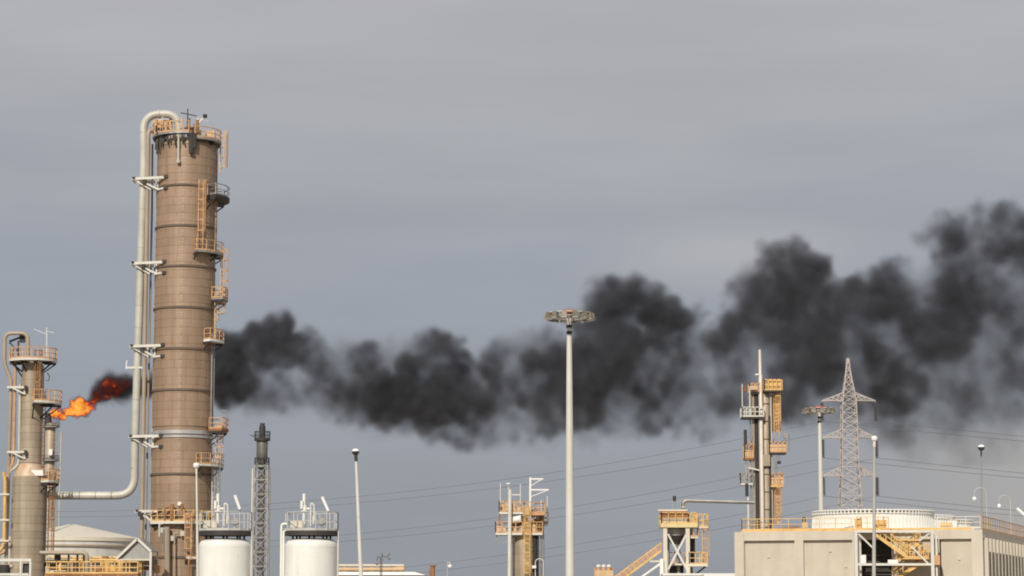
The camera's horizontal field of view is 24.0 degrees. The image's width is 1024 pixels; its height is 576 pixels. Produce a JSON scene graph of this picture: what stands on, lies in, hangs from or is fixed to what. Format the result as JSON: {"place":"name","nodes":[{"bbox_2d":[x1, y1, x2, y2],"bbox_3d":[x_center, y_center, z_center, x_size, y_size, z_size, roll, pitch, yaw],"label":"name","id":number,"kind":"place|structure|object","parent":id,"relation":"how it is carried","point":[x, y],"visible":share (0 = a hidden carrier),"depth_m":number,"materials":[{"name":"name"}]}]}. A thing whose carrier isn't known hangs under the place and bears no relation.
{"place":"outdoors","nodes":[
{"label":"outdoors","id":0,"kind":"place"},
{"bbox_2d":[0,564,12,572],"bbox_3d":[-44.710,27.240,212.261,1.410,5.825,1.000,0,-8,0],"label":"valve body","id":1,"kind":"object","parent":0,"point":[5,568],"visible":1,"depth_m":212.20,"materials":[{"name":"metal"}]},
{"bbox_2d":[339,564,404,571],"bbox_3d":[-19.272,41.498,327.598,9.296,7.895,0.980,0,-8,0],"label":"pipe bridge","id":2,"kind":"structure","parent":0,"point":[400,568],"depth_m":327.68,"materials":[{"name":"metal"}]},
{"bbox_2d":[339,572,425,575],"bbox_3d":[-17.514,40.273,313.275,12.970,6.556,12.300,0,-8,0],"label":"building","id":3,"kind":"structure","parent":0,"point":[378,574],"depth_m":307.63,"materials":[{"name":"beige paint"}]},
{"bbox_2d":[0,0,1023,575],"label":"sky","id":4,"kind":"structure","parent":0,"point":[812,186],"materials":[{"name":"grey"}]},
{"bbox_2d":[495,477,548,575],"bbox_3d":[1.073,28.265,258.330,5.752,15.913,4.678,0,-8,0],"label":"reactor tower","id":5,"kind":"structure","parent":0,"point":[523,533],"depth_m":257.24,"materials":[{"name":"white metal"}]},
{"bbox_2d":[594,565,612,575],"bbox_3d":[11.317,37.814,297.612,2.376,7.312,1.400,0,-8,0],"label":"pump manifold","id":6,"kind":"object","parent":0,"point":[604,572],"visible":1,"depth_m":297.30,"materials":[{"name":"metal"}]},
{"bbox_2d":[700,574,733,575],"bbox_3d":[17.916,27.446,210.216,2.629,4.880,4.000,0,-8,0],"label":"white parapet","id":7,"kind":"structure","parent":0,"point":[717,575],"depth_m":208.55,"materials":[{"name":"paint"}]},
{"bbox_2d":[739,350,789,528],"bbox_3d":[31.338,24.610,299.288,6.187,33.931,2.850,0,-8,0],"label":"ochre tower","id":8,"kind":"structure","parent":0,"point":[763,450],"depth_m":299.17,"materials":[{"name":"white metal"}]},
{"bbox_2d":[781,526,798,528],"bbox_3d":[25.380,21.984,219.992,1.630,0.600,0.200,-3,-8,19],"label":"pipe manifold","id":9,"kind":"object","parent":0,"point":[792,527],"visible":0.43,"depth_m":219.94,"materials":[{"name":"metal"}]},
{"bbox_2d":[802,517,807,527],"bbox_3d":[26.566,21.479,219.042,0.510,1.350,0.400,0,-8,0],"label":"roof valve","id":10,"kind":"object","parent":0,"point":[804,524],"visible":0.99,"depth_m":218.85,"materials":[{"name":"metal"}]},
{"bbox_2d":[854,517,939,575],"bbox_3d":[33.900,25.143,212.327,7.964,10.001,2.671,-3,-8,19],"label":"stair tower","id":11,"kind":"structure","parent":0,"point":[882,528],"depth_m":211.89,"materials":[{"name":"white metal"}]},
{"label":"ground","id":12,"kind":"structure","parent":0,"visible":0},
{"bbox_2d":[0,472,9,551],"bbox_3d":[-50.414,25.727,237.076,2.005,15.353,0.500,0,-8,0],"label":"yellow pipe","id":13,"kind":"object","parent":12,"relation":"on","point":[4,519],"visible":1,"depth_m":237.44,"materials":[{"name":"metal"}]},
{"bbox_2d":[0,361,16,554],"bbox_3d":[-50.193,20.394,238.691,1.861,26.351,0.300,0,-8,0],"label":"orange pipe","id":14,"kind":"object","parent":12,"relation":"on","point":[14,426],"visible":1,"depth_m":239.53,"materials":[{"name":"metal"}]},
{"bbox_2d":[0,559,31,575],"bbox_3d":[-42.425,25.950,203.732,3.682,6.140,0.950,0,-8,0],"label":"steel frame","id":15,"kind":"object","parent":12,"relation":"on","point":[27,568],"visible":1,"depth_m":203.64,"materials":[{"name":"white metal"}]},
{"bbox_2d":[7,327,61,575],"bbox_3d":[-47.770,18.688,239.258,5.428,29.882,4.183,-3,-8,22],"label":"stepped column","id":16,"kind":"structure","parent":12,"relation":"on","point":[31,481],"depth_m":238.65,"materials":[{"name":"beige metal"}]},
{"bbox_2d":[9,384,21,473],"bbox_3d":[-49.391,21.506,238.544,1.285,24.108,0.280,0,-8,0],"label":"white riser pipe","id":17,"kind":"object","parent":16,"relation":"attached to","point":[19,433],"visible":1,"depth_m":239.45,"materials":[{"name":"white metal"}]},
{"bbox_2d":[3,331,29,563],"bbox_3d":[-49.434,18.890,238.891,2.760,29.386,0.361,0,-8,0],"label":"arched pipe","id":18,"kind":"object","parent":16,"relation":"attached to","point":[6,335],"visible":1,"depth_m":239.56,"materials":[{"name":"beige metal"}]},
{"bbox_2d":[42,413,61,528],"bbox_3d":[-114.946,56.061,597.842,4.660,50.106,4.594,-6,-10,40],"label":"flare stack","id":19,"kind":"object","parent":12,"relation":"on","point":[51,445],"visible":0.51,"depth_m":598.96,"materials":[{"name":"metal"}]},
{"bbox_2d":[40,551,88,571],"bbox_3d":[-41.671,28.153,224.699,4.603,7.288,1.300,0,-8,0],"label":"bent pipe","id":20,"kind":"object","parent":12,"relation":"on","point":[58,554],"visible":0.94,"depth_m":224.58,"materials":[{"name":"metal"}]},
{"bbox_2d":[0,500,140,571],"bbox_3d":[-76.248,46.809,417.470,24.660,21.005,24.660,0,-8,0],"label":"storage tank","id":21,"kind":"object","parent":12,"relation":"on","point":[88,540],"visible":0.46,"depth_m":408.39,"materials":[{"name":"beige metal"}]},
{"bbox_2d":[54,559,124,571],"bbox_3d":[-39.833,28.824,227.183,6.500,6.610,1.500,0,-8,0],"label":"pump skid","id":22,"kind":"object","parent":12,"relation":"on","point":[104,569],"visible":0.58,"depth_m":227.31,"materials":[{"name":"metal"}]},
{"bbox_2d":[44,561,141,575],"bbox_3d":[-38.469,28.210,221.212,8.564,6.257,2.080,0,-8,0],"label":"elevated walkway","id":23,"kind":"structure","parent":12,"relation":"on","point":[91,573],"depth_m":220.48,"materials":[{"name":"metal"}]},
{"bbox_2d":[46,556,159,575],"bbox_3d":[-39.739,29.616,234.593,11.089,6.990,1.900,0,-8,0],"label":"pipe rack","id":24,"kind":"object","parent":12,"relation":"on","point":[155,569],"visible":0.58,"depth_m":234.49,"materials":[{"name":"yellow metal"}]},
{"bbox_2d":[116,538,158,575],"bbox_3d":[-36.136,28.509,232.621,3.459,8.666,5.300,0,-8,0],"label":"gabled shelter","id":25,"kind":"object","parent":12,"relation":"on","point":[134,550],"visible":0.94,"depth_m":230.69,"materials":[{"name":"metal"}]},
{"bbox_2d":[144,144,152,575],"bbox_3d":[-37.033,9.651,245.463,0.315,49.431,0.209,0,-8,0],"label":"riser pipe","id":26,"kind":"object","parent":12,"relation":"on","point":[148,381],"visible":0.92,"depth_m":245.89,"materials":[{"name":"white metal"}]},
{"bbox_2d":[125,109,229,575],"bbox_3d":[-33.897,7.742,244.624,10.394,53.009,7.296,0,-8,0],"label":"distillation column","id":27,"kind":"structure","parent":12,"relation":"on","point":[189,200],"depth_m":243.17,"materials":[{"name":"metal"}]},
{"bbox_2d":[47,110,181,499],"bbox_3d":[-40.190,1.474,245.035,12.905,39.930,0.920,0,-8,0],"label":"overhead pipe","id":28,"kind":"object","parent":27,"relation":"attached to","point":[129,490],"visible":0.96,"depth_m":244.22,"materials":[{"name":"white metal"}]},
{"bbox_2d":[139,129,157,546],"bbox_3d":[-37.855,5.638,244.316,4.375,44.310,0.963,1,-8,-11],"label":"riser pipe","id":29,"kind":"object","parent":27,"relation":"attached to","point":[144,357],"visible":0.71,"depth_m":244.17,"materials":[{"name":"white metal"}]},
{"bbox_2d":[193,463,199,575],"bbox_3d":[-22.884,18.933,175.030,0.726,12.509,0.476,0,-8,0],"label":"street lamp","id":30,"kind":"object","parent":12,"relation":"on","point":[196,466],"visible":1,"depth_m":175.19,"materials":[{"name":"white metal"}]},
{"bbox_2d":[198,494,252,575],"bbox_3d":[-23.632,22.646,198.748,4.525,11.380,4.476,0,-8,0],"label":"silo","id":31,"kind":"object","parent":12,"relation":"on","point":[224,556],"visible":0.99,"depth_m":197.23,"materials":[{"name":"paint"}]},
{"bbox_2d":[234,495,241,510],"bbox_3d":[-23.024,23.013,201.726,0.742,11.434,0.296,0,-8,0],"label":"tube lamp","id":32,"kind":"object","parent":31,"relation":"on","point":[237,502],"visible":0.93,"depth_m":202.28,"materials":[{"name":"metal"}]},
{"bbox_2d":[250,423,270,575],"bbox_3d":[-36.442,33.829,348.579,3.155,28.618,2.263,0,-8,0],"label":"derrick stack","id":33,"kind":"object","parent":12,"relation":"on","point":[262,440],"visible":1,"depth_m":348.34,"materials":[{"name":"metal"}]},
{"bbox_2d":[280,494,338,575],"bbox_3d":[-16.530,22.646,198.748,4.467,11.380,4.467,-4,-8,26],"label":"silo","id":34,"kind":"object","parent":12,"relation":"on","point":[308,556],"visible":1,"depth_m":197.34,"materials":[{"name":"paint"}]},
{"bbox_2d":[321,496,329,538],"bbox_3d":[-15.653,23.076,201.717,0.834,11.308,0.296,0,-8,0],"label":"tube lamp","id":35,"kind":"object","parent":34,"relation":"on","point":[324,503],"visible":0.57,"depth_m":202.28,"materials":[{"name":"metal"}]},
{"bbox_2d":[352,448,362,575],"bbox_3d":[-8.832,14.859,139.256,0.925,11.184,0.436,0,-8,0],"label":"street lamp","id":36,"kind":"object","parent":12,"relation":"on","point":[355,452],"visible":1,"depth_m":139.41,"materials":[{"name":"white metal"}]},
{"bbox_2d":[375,556,380,575],"bbox_3d":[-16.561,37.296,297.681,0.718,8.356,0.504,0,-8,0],"label":"gooseneck lamp","id":37,"kind":"object","parent":12,"relation":"on","point":[376,562],"visible":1,"depth_m":298.00,"materials":[{"name":"grey metal"}]},
{"bbox_2d":[381,553,390,575],"bbox_3d":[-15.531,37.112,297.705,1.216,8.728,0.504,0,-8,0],"label":"gooseneck lamp","id":38,"kind":"object","parent":12,"relation":"on","point":[388,557],"visible":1,"depth_m":298.09,"materials":[{"name":"grey metal"}]},
{"bbox_2d":[429,565,435,575],"bbox_3d":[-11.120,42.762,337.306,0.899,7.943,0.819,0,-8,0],"label":"chimney","id":39,"kind":"object","parent":12,"relation":"on","point":[432,571],"visible":1,"depth_m":337.47,"materials":[{"name":"metal"}]},
{"bbox_2d":[447,562,451,575],"bbox_3d":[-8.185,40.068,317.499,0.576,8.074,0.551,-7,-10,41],"label":"gooseneck lamp","id":40,"kind":"object","parent":12,"relation":"on","point":[449,566],"visible":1,"depth_m":317.81,"materials":[{"name":"white metal"}]},
{"bbox_2d":[544,309,594,575],"bbox_3d":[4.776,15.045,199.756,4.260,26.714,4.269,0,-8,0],"label":"floodlight mast","id":41,"kind":"object","parent":12,"relation":"on","point":[572,314],"visible":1,"depth_m":199.76,"materials":[{"name":"metal"}]},
{"bbox_2d":[616,543,661,575],"bbox_3d":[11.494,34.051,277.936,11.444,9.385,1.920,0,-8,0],"label":"conveyor","id":42,"kind":"object","parent":12,"relation":"on","point":[643,560],"visible":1,"depth_m":277.43,"materials":[{"name":"yellow metal"}]},
{"bbox_2d":[642,559,663,575],"bbox_3d":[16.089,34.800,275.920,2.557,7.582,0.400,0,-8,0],"label":"white gantry","id":43,"kind":"object","parent":12,"relation":"on","point":[661,561],"visible":1,"depth_m":276.15,"materials":[{"name":"metal"}]},
{"bbox_2d":[657,496,709,572],"bbox_3d":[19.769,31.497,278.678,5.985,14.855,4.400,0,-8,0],"label":"hopper structure","id":44,"kind":"object","parent":12,"relation":"on","point":[677,526],"visible":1,"depth_m":277.57,"materials":[{"name":"beige paint"}]},
{"bbox_2d":[681,499,754,508],"bbox_3d":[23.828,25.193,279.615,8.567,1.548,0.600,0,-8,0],"label":"crossover pipe","id":45,"kind":"object","parent":44,"relation":"attached to","point":[684,501],"visible":1,"depth_m":279.49,"materials":[{"name":"metal"}]},
{"bbox_2d":[661,573,734,575],"bbox_3d":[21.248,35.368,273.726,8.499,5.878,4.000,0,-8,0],"label":"flat roof hut","id":46,"kind":"object","parent":12,"relation":"on","point":[680,574],"visible":0.75,"depth_m":272.11,"materials":[{"name":"beige paint"}]},
{"bbox_2d":[802,406,836,509],"bbox_3d":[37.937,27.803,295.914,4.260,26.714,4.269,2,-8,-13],"label":"floodlight mast","id":47,"kind":"object","parent":12,"relation":"on","point":[820,410],"visible":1,"depth_m":296.41,"materials":[{"name":"metal"}]},
{"bbox_2d":[820,358,878,508],"bbox_3d":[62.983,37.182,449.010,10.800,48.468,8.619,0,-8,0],"label":"power pylon","id":48,"kind":"object","parent":12,"relation":"on","point":[854,413],"visible":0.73,"depth_m":450.01,"materials":[{"name":"metal"}]},
{"bbox_2d":[0,422,816,511],"bbox_3d":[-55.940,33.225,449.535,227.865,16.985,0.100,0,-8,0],"label":"power line","id":49,"kind":"object","parent":48,"relation":"hanging from","point":[440,487],"visible":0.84,"depth_m":449.05,"materials":[{"name":"metal"}]},
{"bbox_2d":[88,421,874,516],"bbox_3d":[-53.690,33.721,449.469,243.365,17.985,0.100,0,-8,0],"label":"power line","id":50,"kind":"object","parent":48,"relation":"hanging from","point":[507,486],"visible":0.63,"depth_m":449.02,"materials":[{"name":"metal"}]},
{"bbox_2d":[255,459,816,541],"bbox_3d":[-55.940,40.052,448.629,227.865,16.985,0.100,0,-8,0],"label":"power line","id":51,"kind":"object","parent":48,"relation":"attached to","point":[551,509],"visible":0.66,"depth_m":448.47,"materials":[{"name":"metal"}]},
{"bbox_2d":[255,459,869,547],"bbox_3d":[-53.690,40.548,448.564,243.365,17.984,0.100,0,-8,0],"label":"power line","id":52,"kind":"object","parent":48,"relation":"hanging from","point":[576,514],"visible":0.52,"depth_m":448.38,"materials":[{"name":"metal"}]},
{"bbox_2d":[408,497,817,566],"bbox_3d":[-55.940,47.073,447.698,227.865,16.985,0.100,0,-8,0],"label":"power line","id":53,"kind":"object","parent":48,"relation":"hanging from","point":[592,541],"visible":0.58,"depth_m":447.66,"materials":[{"name":"metal"}]},
{"bbox_2d":[417,497,871,572],"bbox_3d":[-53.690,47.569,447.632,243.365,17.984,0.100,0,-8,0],"label":"power line","id":54,"kind":"object","parent":48,"relation":"attached to","point":[641,542],"visible":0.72,"depth_m":447.60,"materials":[{"name":"metal"}]},
{"bbox_2d":[825,421,1018,440],"bbox_3d":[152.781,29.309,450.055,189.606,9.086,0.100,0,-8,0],"label":"power line","id":55,"kind":"object","parent":48,"relation":"hanging from","point":[922,431],"visible":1,"depth_m":450.34,"materials":[{"name":"metal"}]},
{"bbox_2d":[826,496,1019,515],"bbox_3d":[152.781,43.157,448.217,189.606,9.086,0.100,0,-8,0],"label":"power line","id":56,"kind":"object","parent":48,"relation":"hanging from","point":[923,506],"visible":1,"depth_m":448.51,"materials":[{"name":"metal"}]},
{"bbox_2d":[826,458,1020,477],"bbox_3d":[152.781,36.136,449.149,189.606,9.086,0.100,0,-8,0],"label":"power line","id":57,"kind":"object","parent":48,"relation":"hanging from","point":[923,468],"visible":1,"depth_m":449.44,"materials":[{"name":"metal"}]},
{"bbox_2d":[880,496,1016,510],"bbox_3d":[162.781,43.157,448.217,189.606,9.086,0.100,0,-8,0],"label":"power line","id":58,"kind":"object","parent":48,"relation":"attached to","point":[948,503],"visible":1,"depth_m":448.58,"materials":[{"name":"metal"}]},
{"bbox_2d":[880,458,1019,472],"bbox_3d":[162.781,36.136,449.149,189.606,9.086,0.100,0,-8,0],"label":"power line","id":59,"kind":"object","parent":48,"relation":"attached to","point":[948,465],"visible":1,"depth_m":449.51,"materials":[{"name":"metal"}]},
{"bbox_2d":[878,421,1023,436],"bbox_3d":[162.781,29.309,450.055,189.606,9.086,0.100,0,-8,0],"label":"power line","id":60,"kind":"object","parent":48,"relation":"hanging from","point":[946,428],"visible":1,"depth_m":450.42,"materials":[{"name":"metal"}]},
{"bbox_2d":[871,436,877,575],"bbox_3d":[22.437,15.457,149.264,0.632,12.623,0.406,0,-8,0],"label":"street lamp","id":61,"kind":"object","parent":12,"relation":"on","point":[874,439],"visible":1,"depth_m":149.40,"materials":[{"name":"white metal"}]},
{"bbox_2d":[734,515,1023,575],"bbox_3d":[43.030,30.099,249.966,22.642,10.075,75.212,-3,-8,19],"label":"cooling tower","id":62,"kind":"structure","parent":12,"relation":"on","point":[961,551],"depth_m":216.39,"materials":[{"name":"concrete"}]},
{"bbox_2d":[811,509,934,528],"bbox_3d":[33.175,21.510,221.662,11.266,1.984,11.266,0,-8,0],"label":"fan stack","id":63,"kind":"object","parent":62,"relation":"on","point":[909,518],"visible":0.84,"depth_m":217.09,"materials":[{"name":"white paint"}]},
{"bbox_2d":[934,514,955,527],"bbox_3d":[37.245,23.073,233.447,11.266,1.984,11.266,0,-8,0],"label":"fan stack","id":64,"kind":"object","parent":62,"relation":"on","point":[942,519],"visible":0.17,"depth_m":229.28,"materials":[{"name":"white paint"}]},
{"bbox_2d":[940,523,950,526],"bbox_3d":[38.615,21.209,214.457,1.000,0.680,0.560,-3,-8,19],"label":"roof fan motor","id":65,"kind":"object","parent":62,"relation":"on","point":[945,524],"visible":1,"depth_m":214.25,"materials":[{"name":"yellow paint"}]},
{"bbox_2d":[947,520,957,526],"bbox_3d":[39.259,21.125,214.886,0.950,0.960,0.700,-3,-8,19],"label":"roof cabinet","id":66,"kind":"object","parent":62,"relation":"on","point":[954,524],"visible":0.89,"depth_m":214.58,"materials":[{"name":"metal"}]},
{"bbox_2d":[956,519,974,529],"bbox_3d":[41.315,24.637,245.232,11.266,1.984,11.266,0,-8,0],"label":"fan stack","id":67,"kind":"object","parent":62,"relation":"on","point":[971,524],"visible":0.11,"depth_m":241.82,"materials":[{"name":"white paint"}]},
{"bbox_2d":[972,487,987,528],"bbox_3d":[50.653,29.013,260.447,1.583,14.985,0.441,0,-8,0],"label":"gooseneck lamp","id":68,"kind":"object","parent":12,"relation":"on","point":[974,498],"visible":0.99,"depth_m":261.18,"materials":[{"name":"white metal"}]},
{"bbox_2d":[978,445,984,527],"bbox_3d":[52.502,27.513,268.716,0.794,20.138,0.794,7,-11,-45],"label":"street lamp","id":69,"kind":"object","parent":12,"relation":"on","point":[981,447],"visible":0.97,"depth_m":269.58,"materials":[{"name":"metal"}]},
{"bbox_2d":[997,495,1011,533],"bbox_3d":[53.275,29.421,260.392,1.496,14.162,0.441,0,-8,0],"label":"gooseneck lamp","id":70,"kind":"object","parent":12,"relation":"on","point":[999,505],"visible":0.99,"depth_m":261.08,"materials":[{"name":"white metal"}]},
{"bbox_2d":[1016,507,1023,515],"bbox_3d":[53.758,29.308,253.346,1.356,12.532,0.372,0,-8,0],"label":"tube lamp","id":71,"kind":"object","parent":12,"relation":"on","point":[1020,511],"visible":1,"depth_m":253.97,"materials":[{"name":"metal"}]}
]}

